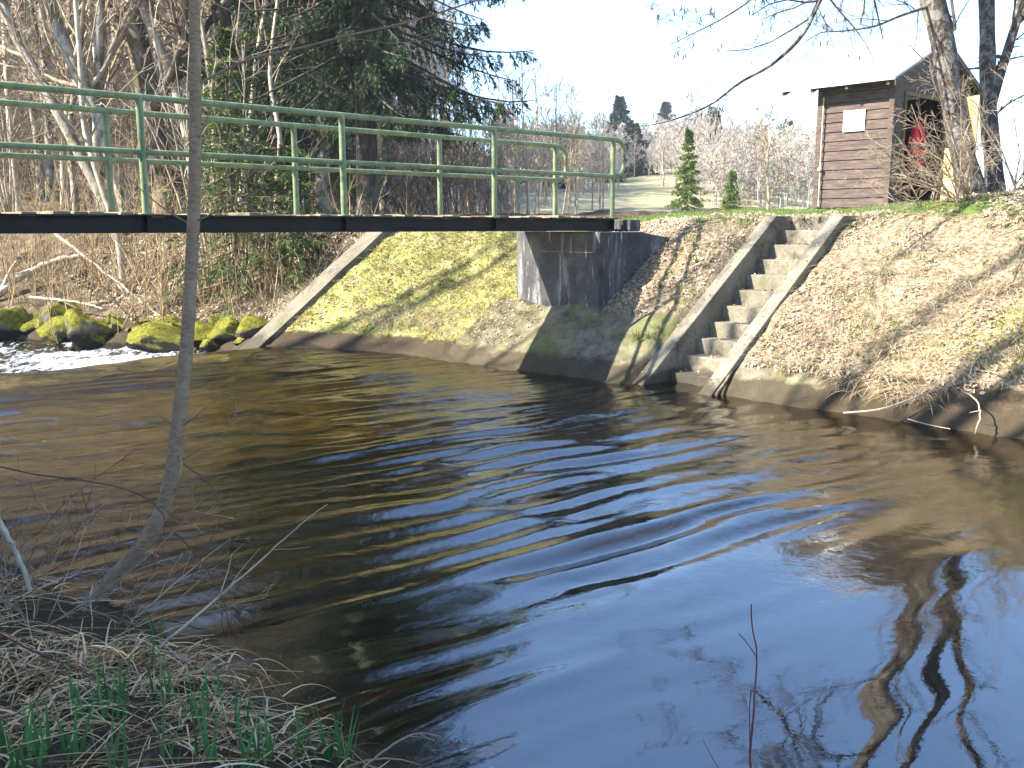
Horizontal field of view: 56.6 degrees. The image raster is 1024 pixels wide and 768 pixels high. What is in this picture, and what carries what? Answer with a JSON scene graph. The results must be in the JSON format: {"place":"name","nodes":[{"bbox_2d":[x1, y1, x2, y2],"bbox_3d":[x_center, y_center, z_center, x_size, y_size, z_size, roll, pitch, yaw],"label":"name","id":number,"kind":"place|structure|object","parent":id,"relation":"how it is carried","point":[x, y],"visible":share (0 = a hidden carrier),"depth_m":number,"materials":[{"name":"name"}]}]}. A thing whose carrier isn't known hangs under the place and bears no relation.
{"place":"outdoors","nodes":[
{"label":"outdoors","id":0,"kind":"place"},
{"bbox_2d":[0,340,1023,767],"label":"river","id":1,"kind":"structure","parent":0,"point":[484,566],"depth_m":5.21,"materials":[{"name":"brown liquid"}]},
{"bbox_2d":[178,321,215,347],"bbox_3d":[-5.011,-0.794,15.518,0.680,0.474,0.784,0,9,0],"label":"boulder","id":2,"kind":"object","parent":1,"relation":"in","point":[202,330],"visible":0.26,"depth_m":15.32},
{"bbox_2d":[235,316,267,337],"bbox_3d":[-4.092,-0.811,15.087,0.588,0.557,0.554,0,9,0],"label":"boulder","id":3,"kind":"object","parent":1,"relation":"in","point":[249,326],"visible":0.45,"depth_m":14.88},
{"bbox_2d":[0,0,1023,767],"bbox_3d":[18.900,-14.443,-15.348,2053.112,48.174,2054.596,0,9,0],"label":"ground","id":4,"kind":"structure","parent":0,"point":[558,340],"depth_m":10.99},
{"bbox_2d":[0,0,22,211],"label":"bare tree","id":5,"kind":"object","parent":4,"relation":"on","point":[13,160],"visible":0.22,"depth_m":21.95,"materials":[{"name":"grey plant"}]},
{"bbox_2d":[0,305,29,341],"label":"boulder","id":6,"kind":"object","parent":4,"relation":"on","point":[13,320],"visible":0.64,"depth_m":16.70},
{"bbox_2d":[0,0,44,198],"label":"bare tree","id":7,"kind":"object","parent":4,"relation":"on","point":[39,137],"visible":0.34,"depth_m":25.04,"materials":[{"name":"plant"}]},
{"bbox_2d":[0,179,54,266],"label":"thicket","id":8,"kind":"object","parent":4,"relation":"on","point":[5,235],"visible":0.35,"depth_m":19.44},
{"bbox_2d":[19,312,43,334],"bbox_3d":[-8.540,-0.937,16.981,0.572,0.689,0.599,0,9,0],"label":"boulder","id":9,"kind":"object","parent":4,"relation":"on","point":[27,328],"visible":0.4,"depth_m":16.78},
{"bbox_2d":[0,0,66,200],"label":"bare tree","id":10,"kind":"object","parent":4,"relation":"on","point":[49,167],"visible":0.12,"depth_m":24.91,"materials":[{"name":"grey plant"}]},
{"bbox_2d":[0,166,69,303],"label":"thicket","id":11,"kind":"object","parent":4,"relation":"on","point":[2,251],"visible":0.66,"depth_m":18.38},
{"bbox_2d":[0,0,79,211],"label":"coppice shrub","id":12,"kind":"object","parent":4,"relation":"on","point":[7,207],"visible":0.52,"depth_m":20.54,"materials":[{"name":"grey plant"}]},
{"bbox_2d":[0,251,79,297],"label":"fallen log","id":13,"kind":"object","parent":4,"relation":"on","point":[4,289],"visible":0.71,"depth_m":18.02,"materials":[{"name":"wood"}]},
{"bbox_2d":[8,0,72,205],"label":"bare tree","id":14,"kind":"object","parent":4,"relation":"on","point":[66,98],"visible":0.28,"depth_m":23.52,"materials":[{"name":"grey plant"}]},
{"bbox_2d":[0,243,102,311],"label":"thicket","id":15,"kind":"object","parent":4,"relation":"on","point":[13,269],"visible":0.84,"depth_m":17.66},
{"bbox_2d":[36,315,68,344],"bbox_3d":[-7.789,-0.836,16.558,0.861,0.754,0.644,-7,12,-37],"label":"boulder","id":16,"kind":"object","parent":4,"relation":"on","point":[44,331],"visible":0.39,"depth_m":16.28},
{"bbox_2d":[1,233,116,309],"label":"thicket","id":17,"kind":"object","parent":4,"relation":"on","point":[71,270],"visible":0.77,"depth_m":17.71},
{"bbox_2d":[0,0,121,239],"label":"bare tree","id":18,"kind":"object","parent":4,"relation":"on","point":[66,128],"visible":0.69,"depth_m":19.42,"materials":[{"name":"grey plant"}]},
{"bbox_2d":[0,0,124,207],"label":"coppice shrub","id":19,"kind":"object","parent":4,"relation":"on","point":[64,181],"visible":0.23,"depth_m":23.11,"materials":[{"name":"grey plant"}]},
{"bbox_2d":[40,298,84,322],"bbox_3d":[-8.006,-1.146,17.271,0.854,0.855,1.144,9,13,43],"label":"boulder","id":20,"kind":"object","parent":4,"relation":"on","point":[60,308],"visible":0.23,"depth_m":16.89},
{"bbox_2d":[0,136,128,297],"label":"thicket","id":21,"kind":"object","parent":4,"relation":"on","point":[29,250],"visible":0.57,"depth_m":18.70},
{"bbox_2d":[0,0,142,212],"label":"bare tree","id":22,"kind":"object","parent":4,"relation":"on","point":[62,34],"visible":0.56,"depth_m":20.00,"materials":[{"name":"grey plant"}]},
{"bbox_2d":[3,154,154,269],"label":"thicket","id":23,"kind":"object","parent":4,"relation":"on","point":[82,201],"visible":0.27,"depth_m":19.24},
{"bbox_2d":[64,308,115,347],"bbox_3d":[-7.152,-0.798,16.205,0.861,1.000,0.497,-4,10,-22],"label":"boulder","id":24,"kind":"object","parent":4,"relation":"on","point":[86,331],"visible":0.7,"depth_m":15.99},
{"bbox_2d":[0,466,184,571],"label":"bramble","id":25,"kind":"object","parent":4,"relation":"on","point":[150,501],"visible":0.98,"depth_m":4.13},
{"bbox_2d":[0,0,188,290],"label":"bare tree","id":26,"kind":"object","parent":4,"relation":"on","point":[85,137],"visible":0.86,"depth_m":17.55,"materials":[{"name":"grey plant"}]},
{"bbox_2d":[1,0,188,129],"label":"bare tree","id":27,"kind":"object","parent":4,"relation":"on","point":[90,18],"visible":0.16,"depth_m":22.19,"materials":[{"name":"plant"}]},
{"bbox_2d":[36,253,158,343],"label":"thicket","id":28,"kind":"object","parent":4,"relation":"on","point":[127,279],"visible":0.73,"depth_m":16.79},
{"bbox_2d":[24,145,175,292],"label":"thicket","id":29,"kind":"object","parent":4,"relation":"on","point":[68,204],"visible":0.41,"depth_m":18.53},
{"bbox_2d":[0,447,201,601],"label":"bare shrub","id":30,"kind":"object","parent":4,"relation":"on","point":[39,563],"visible":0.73,"depth_m":4.48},
{"bbox_2d":[2,92,218,278],"bbox_3d":[-7.271,-3.846,18.338,3.560,3.702,3.342,0,9,0],"label":"thicket","id":31,"kind":"object","parent":4,"relation":"on","point":[133,192],"visible":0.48,"depth_m":18.29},
{"bbox_2d":[41,233,184,333],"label":"thicket","id":32,"kind":"object","parent":4,"relation":"on","point":[145,282],"visible":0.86,"depth_m":16.24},
{"bbox_2d":[67,0,161,210],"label":"bare tree","id":33,"kind":"object","parent":4,"relation":"on","point":[75,194],"visible":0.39,"depth_m":21.93,"materials":[{"name":"grey plant"}]},
{"bbox_2d":[56,0,172,185],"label":"bare tree","id":34,"kind":"object","parent":4,"relation":"on","point":[105,45],"visible":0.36,"depth_m":20.91,"materials":[{"name":"grey plant"}]},
{"bbox_2d":[54,233,174,316],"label":"fallen branch","id":35,"kind":"object","parent":4,"relation":"on","point":[78,251],"visible":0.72,"depth_m":17.08,"materials":[{"name":"wood"}]},
{"bbox_2d":[20,0,212,212],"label":"coppice shrub","id":36,"kind":"object","parent":4,"relation":"on","point":[131,92],"visible":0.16,"depth_m":22.08,"materials":[{"name":"grey plant"}]},
{"bbox_2d":[0,473,233,629],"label":"bare shrub","id":37,"kind":"object","parent":4,"relation":"on","point":[9,603],"visible":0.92,"depth_m":3.86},
{"bbox_2d":[0,518,31,591],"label":"bare twig","id":38,"kind":"object","parent":37,"relation":"attached to","point":[9,539],"visible":0.94,"depth_m":3.59,"materials":[{"name":"grey plant"}]},
{"bbox_2d":[165,465,220,581],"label":"bramble","id":39,"kind":"object","parent":37,"relation":"hanging from","point":[213,533],"visible":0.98,"depth_m":4.05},
{"bbox_2d":[73,1,164,192],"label":"bare tree","id":40,"kind":"object","parent":4,"relation":"on","point":[118,73],"visible":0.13,"depth_m":25.11,"materials":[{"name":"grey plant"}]},
{"bbox_2d":[92,0,165,210],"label":"bare tree","id":41,"kind":"object","parent":4,"relation":"on","point":[99,60],"visible":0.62,"depth_m":20.15,"materials":[{"name":"grey plant"}]},
{"bbox_2d":[54,150,204,307],"bbox_3d":[-7.013,-2.887,17.484,2.593,2.982,1.994,2,10,12],"label":"thicket","id":42,"kind":"object","parent":4,"relation":"on","point":[95,244],"visible":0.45,"depth_m":17.43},
{"bbox_2d":[21,165,242,330],"bbox_3d":[-6.321,-2.343,16.134,4.073,3.336,2.929,0,9,0],"label":"thicket","id":43,"kind":"object","parent":4,"relation":"on","point":[140,267],"visible":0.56,"depth_m":16.47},
{"bbox_2d":[64,0,213,169],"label":"bare tree","id":44,"kind":"object","parent":4,"relation":"on","point":[161,49],"visible":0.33,"depth_m":20.42,"materials":[{"name":"grey plant"}]},
{"bbox_2d":[73,1,207,188],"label":"bare tree","id":45,"kind":"object","parent":4,"relation":"on","point":[126,58],"visible":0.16,"depth_m":26.78,"materials":[{"name":"grey plant"}]},
{"bbox_2d":[125,322,180,352],"bbox_3d":[-5.786,-0.715,15.706,1.358,0.614,0.766,0,9,0],"label":"boulder","id":46,"kind":"object","parent":4,"relation":"on","point":[152,337],"visible":0.67,"depth_m":15.43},
{"bbox_2d":[77,0,276,292],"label":"coppice shrub","id":47,"kind":"object","parent":4,"relation":"on","point":[183,175],"visible":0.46,"depth_m":16.12,"materials":[{"name":"brown plant"}]},
{"bbox_2d":[105,0,253,213],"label":"bare tree","id":48,"kind":"object","parent":4,"relation":"on","point":[133,47],"visible":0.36,"depth_m":20.77,"materials":[{"name":"brown plant"}]},
{"bbox_2d":[0,609,363,767],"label":"green shoots","id":49,"kind":"object","parent":4,"relation":"on","point":[28,735],"visible":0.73,"depth_m":2.92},
{"bbox_2d":[4,595,366,767],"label":"fallen leaves","id":50,"kind":"object","parent":4,"relation":"on","point":[145,763],"visible":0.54,"depth_m":3.02,"materials":[{"name":"brown plant"}]},
{"bbox_2d":[106,536,274,627],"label":"bare shrub","id":51,"kind":"object","parent":4,"relation":"on","point":[179,598],"visible":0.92,"depth_m":4.31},
{"bbox_2d":[123,0,269,234],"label":"bare tree","id":52,"kind":"object","parent":4,"relation":"on","point":[205,44],"visible":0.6,"depth_m":18.76,"materials":[{"name":"grey plant"}]},
{"bbox_2d":[150,169,284,320],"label":"thicket","id":53,"kind":"object","parent":4,"relation":"on","point":[157,248],"visible":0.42,"depth_m":16.18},
{"bbox_2d":[157,0,288,208],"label":"bare tree","id":54,"kind":"object","parent":4,"relation":"on","point":[225,18],"visible":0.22,"depth_m":20.87,"materials":[{"name":"brown plant"}]},
{"bbox_2d":[114,93,331,274],"bbox_3d":[-5.817,-3.891,18.428,3.354,3.715,3.811,8,12,40],"label":"thicket","id":55,"kind":"object","parent":4,"relation":"on","point":[211,182],"visible":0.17,"depth_m":18.16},
{"bbox_2d":[207,317,239,339],"bbox_3d":[-4.622,-0.884,15.347,0.611,0.400,0.486,-4,10,-23],"label":"boulder","id":56,"kind":"object","parent":4,"relation":"on","point":[224,328],"visible":0.76,"depth_m":15.21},
{"bbox_2d":[148,0,299,211],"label":"bare tree","id":57,"kind":"object","parent":4,"relation":"on","point":[202,53],"visible":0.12,"depth_m":21.79,"materials":[{"name":"plant"}]},
{"bbox_2d":[159,24,300,317],"bbox_3d":[-4.774,-3.430,15.926,2.590,4.930,2.243,9,13,44],"label":"spruce tree","id":58,"kind":"object","parent":4,"relation":"on","point":[223,36],"visible":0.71,"depth_m":15.76,"materials":[{"name":"green plant"}]},
{"bbox_2d":[157,192,305,321],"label":"thicket","id":59,"kind":"object","parent":4,"relation":"on","point":[232,297],"visible":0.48,"depth_m":16.00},
{"bbox_2d":[145,0,323,294],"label":"coppice shrub","id":60,"kind":"object","parent":4,"relation":"on","point":[230,88],"visible":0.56,"depth_m":15.65,"materials":[{"name":"brown plant"}]},
{"bbox_2d":[29,0,480,190],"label":"distant wood","id":61,"kind":"object","parent":4,"relation":"on","point":[422,2],"visible":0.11,"depth_m":51.06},
{"bbox_2d":[23,210,498,321],"bbox_3d":[-4.890,-2.485,18.464,6.593,2.045,8.031,-8,13,-41],"label":"ground cover","id":62,"kind":"object","parent":4,"relation":"on","point":[248,240],"visible":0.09,"depth_m":18.30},
{"bbox_2d":[0,556,540,767],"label":"dry grass","id":63,"kind":"structure","parent":4,"relation":"on","point":[24,668],"depth_m":3.27,"materials":[{"name":"plant"}]},
{"bbox_2d":[0,633,160,719],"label":"bramble","id":64,"kind":"object","parent":63,"relation":"on","point":[34,651],"visible":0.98,"depth_m":3.12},
{"bbox_2d":[158,504,327,648],"bbox_3d":[-1.150,0.760,3.971,0.278,0.322,0.948,6,11,33],"label":"bare twig","id":65,"kind":"object","parent":63,"relation":"on","point":[208,605],"visible":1,"depth_m":3.86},
{"bbox_2d":[181,205,362,320],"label":"thicket","id":66,"kind":"object","parent":4,"relation":"on","point":[281,278],"visible":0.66,"depth_m":15.72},
{"bbox_2d":[0,0,552,215],"bbox_3d":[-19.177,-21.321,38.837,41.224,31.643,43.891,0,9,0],"label":"undergrowth","id":67,"kind":"object","parent":4,"relation":"on","point":[414,189],"visible":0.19,"depth_m":24.69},
{"bbox_2d":[231,4,330,214],"bbox_3d":[-3.584,-12.883,20.800,7.227,18.863,4.487,5,11,28],"label":"bare tree","id":68,"kind":"object","parent":4,"relation":"on","point":[321,184],"visible":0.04,"depth_m":21.03,"materials":[{"name":"grey plant"}]},
{"bbox_2d":[237,144,338,287],"bbox_3d":[-3.669,-2.639,15.965,2.019,2.731,1.974,2,10,12],"label":"spruce tree","id":69,"kind":"object","parent":4,"relation":"on","point":[304,191],"visible":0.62,"depth_m":15.85,"materials":[{"name":"green plant"}]},
{"bbox_2d":[89,0,487,602],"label":"sapling","id":70,"kind":"object","parent":4,"relation":"on","point":[165,500],"visible":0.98,"depth_m":4.52,"materials":[{"name":"grey plant"}]},
{"bbox_2d":[258,0,320,240],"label":"bare tree","id":71,"kind":"object","parent":4,"relation":"on","point":[271,87],"visible":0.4,"depth_m":17.76,"materials":[{"name":"grey plant"}]},
{"bbox_2d":[238,0,350,237],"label":"bare tree","id":72,"kind":"object","parent":4,"relation":"on","point":[260,38],"visible":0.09,"depth_m":18.45,"materials":[{"name":"grey plant"}]},
{"bbox_2d":[261,196,338,299],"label":"thicket","id":73,"kind":"object","parent":4,"relation":"on","point":[329,241],"visible":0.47,"depth_m":15.89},
{"bbox_2d":[188,0,421,213],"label":"spruce tree","id":74,"kind":"object","parent":4,"relation":"on","point":[303,149],"visible":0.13,"depth_m":21.47,"materials":[{"name":"green plant"}]},
{"bbox_2d":[240,214,401,348],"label":"concrete kerb","id":75,"kind":"structure","parent":4,"relation":"on","point":[265,335],"depth_m":14.73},
{"bbox_2d":[250,142,422,252],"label":"thicket","id":76,"kind":"object","parent":4,"relation":"on","point":[348,196],"visible":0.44,"depth_m":17.93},
{"bbox_2d":[316,2,408,213],"bbox_3d":[-2.987,-14.807,27.473,7.784,20.239,4.690,8,12,39],"label":"bare tree","id":77,"kind":"object","parent":4,"relation":"on","point":[388,208],"depth_m":28.14,"materials":[{"name":"grey plant"}]},
{"bbox_2d":[201,0,539,214],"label":"spruce tree","id":78,"kind":"object","parent":4,"relation":"on","point":[368,61],"visible":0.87,"depth_m":18.23,"materials":[{"name":"green plant"}]},
{"bbox_2d":[362,732,440,767],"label":"bare twig","id":79,"kind":"object","parent":4,"relation":"on","point":[384,750],"visible":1,"depth_m":3.03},
{"bbox_2d":[411,41,619,214],"bbox_3d":[0.070,-10.289,39.786,10.718,7.330,22.990,0,9,0],"label":"birch thicket","id":80,"kind":"object","parent":4,"relation":"on","point":[514,150],"visible":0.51,"depth_m":32.58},
{"bbox_2d":[29,189,1023,394],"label":"fallen leaves","id":81,"kind":"object","parent":4,"relation":"on","point":[725,236],"depth_m":11.62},
{"bbox_2d":[474,103,629,194],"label":"hillside wood","id":82,"kind":"object","parent":4,"relation":"on","point":[618,148],"visible":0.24,"depth_m":60.49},
{"bbox_2d":[118,216,1023,414],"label":"dry grass","id":83,"kind":"structure","parent":4,"relation":"on","point":[296,293],"depth_m":9.58,"materials":[{"name":"plant"}]},
{"bbox_2d":[562,132,594,202],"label":"bare tree","id":84,"kind":"object","parent":4,"relation":"on","point":[578,153],"visible":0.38,"depth_m":41.09,"materials":[{"name":"grey plant"}]},
{"bbox_2d":[517,220,669,312],"bbox_3d":[1.099,-1.391,12.832,1.320,1.623,1.637,-8,13,-41],"label":"bridge abutment","id":85,"kind":"object","parent":4,"relation":"on","point":[589,270],"visible":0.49,"depth_m":12.24,"materials":[{"name":"concrete"}]},
{"bbox_2d":[0,81,625,233],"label":"footbridge","id":86,"kind":"object","parent":85,"relation":"on","point":[110,221],"visible":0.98,"depth_m":9.40,"materials":[{"name":"paint"}]},
{"bbox_2d":[595,95,645,177],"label":"spruce tree","id":87,"kind":"object","parent":4,"relation":"on","point":[619,109],"visible":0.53,"depth_m":88.58,"materials":[{"name":"green plant"}]},
{"bbox_2d":[621,123,659,175],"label":"spruce tree","id":88,"kind":"object","parent":4,"relation":"on","point":[643,143],"visible":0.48,"depth_m":88.92,"materials":[{"name":"green plant"}]},
{"bbox_2d":[272,212,1023,381],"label":"mossy grass","id":89,"kind":"structure","parent":4,"relation":"on","point":[503,254],"depth_m":14.07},
{"bbox_2d":[628,116,682,172],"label":"hillside wood","id":90,"kind":"object","parent":4,"relation":"on","point":[650,137],"visible":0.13,"depth_m":93.43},
{"bbox_2d":[638,110,674,186],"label":"bare tree","id":91,"kind":"object","parent":4,"relation":"on","point":[658,161],"visible":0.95,"depth_m":65.21,"materials":[{"name":"grey plant"}]},
{"bbox_2d":[645,99,676,168],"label":"spruce tree","id":92,"kind":"object","parent":4,"relation":"on","point":[665,109],"visible":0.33,"depth_m":115.70,"materials":[{"name":"green plant"}]},
{"bbox_2d":[652,114,692,185],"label":"bare tree","id":93,"kind":"object","parent":4,"relation":"on","point":[670,163],"visible":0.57,"depth_m":65.22,"materials":[{"name":"grey plant"}]},
{"bbox_2d":[664,129,707,210],"bbox_3d":[7.212,-8.500,39.094,1.752,4.004,1.752,-7,12,-36],"label":"spruce tree","id":94,"kind":"object","parent":4,"relation":"on","point":[688,178],"visible":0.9,"depth_m":38.97,"materials":[{"name":"green plant"}]},
{"bbox_2d":[659,72,714,143],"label":"bare tree","id":95,"kind":"object","parent":4,"relation":"on","point":[690,95],"visible":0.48,"depth_m":65.61,"materials":[{"name":"grey plant"}]},
{"bbox_2d":[703,604,757,767],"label":"bare twig","id":96,"kind":"object","parent":4,"relation":"on","point":[751,736],"visible":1,"depth_m":2.25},
{"bbox_2d":[720,169,744,209],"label":"spruce tree","id":97,"kind":"object","parent":4,"relation":"on","point":[729,200],"visible":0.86,"depth_m":44.94,"materials":[{"name":"green plant"}]},
{"bbox_2d":[667,108,816,209],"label":"hillside wood","id":98,"kind":"object","parent":4,"relation":"on","point":[724,158],"visible":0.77,"depth_m":51.51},
{"bbox_2d":[632,215,859,395],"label":"staircase","id":99,"kind":"structure","parent":4,"relation":"on","point":[687,346],"depth_m":11.20,"materials":[{"name":"concrete"}]},
{"bbox_2d":[733,98,794,209],"bbox_3d":[8.736,-7.472,32.215,2.171,4.439,2.329,0,9,0],"label":"bare tree","id":100,"kind":"object","parent":4,"relation":"on","point":[766,163],"visible":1,"depth_m":32.26,"materials":[{"name":"grey plant"}]},
{"bbox_2d":[630,0,987,196],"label":"alder tree","id":101,"kind":"object","parent":4,"relation":"on","point":[941,25],"visible":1,"depth_m":11.14,"materials":[{"name":"grey plant"}]},
{"bbox_2d":[609,190,1023,388],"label":"straw","id":102,"kind":"object","parent":4,"relation":"on","point":[705,217],"visible":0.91,"depth_m":10.22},
{"bbox_2d":[779,40,979,209],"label":"wooden shed","id":103,"kind":"structure","parent":4,"relation":"on","point":[857,92],"depth_m":15.34,"materials":[{"name":"brown wood"}]},
{"bbox_2d":[907,122,925,167],"bbox_3d":[6.515,-3.847,15.278,0.480,0.717,0.252,-7,12,-38],"label":"life jacket","id":104,"kind":"object","parent":103,"relation":"hanging from","point":[915,133],"visible":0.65,"depth_m":15.16,"materials":[{"name":"red fabric"}]},
{"bbox_2d":[938,95,979,199],"bbox_3d":[7.291,-3.793,15.493,0.048,1.680,0.798,-2,10,-14],"label":"door","id":105,"kind":"structure","parent":103,"relation":"in","point":[977,97],"depth_m":15.16,"materials":[{"name":"brown wood"}]},
{"bbox_2d":[857,133,957,208],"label":"bare shrub","id":106,"kind":"object","parent":4,"relation":"on","point":[912,188],"visible":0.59,"depth_m":11.55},
{"bbox_2d":[832,41,1014,210],"bbox_3d":[4.601,-2.844,10.418,1.478,1.923,1.868,-3,10,-16],"label":"bare shrub","id":107,"kind":"object","parent":4,"relation":"on","point":[960,185],"visible":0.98,"depth_m":10.67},
{"bbox_2d":[843,352,1020,413],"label":"fallen branch","id":108,"kind":"object","parent":4,"relation":"on","point":[922,394],"visible":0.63,"depth_m":8.62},
{"bbox_2d":[904,47,1023,191],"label":"bare shrub","id":109,"kind":"object","parent":4,"relation":"on","point":[1015,182],"visible":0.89,"depth_m":10.90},
{"bbox_2d":[959,0,1023,192],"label":"alder tree","id":110,"kind":"object","parent":4,"relation":"on","point":[987,56],"visible":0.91,"depth_m":11.61,"materials":[{"name":"grey plant"}]},
{"bbox_2d":[396,0,1023,189],"label":"sky","id":111,"kind":"structure","parent":0,"point":[615,40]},
{"bbox_2d":[568,189,1023,381],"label":"lawn grass","id":112,"kind":"structure","parent":0,"point":[775,211],"depth_m":11.22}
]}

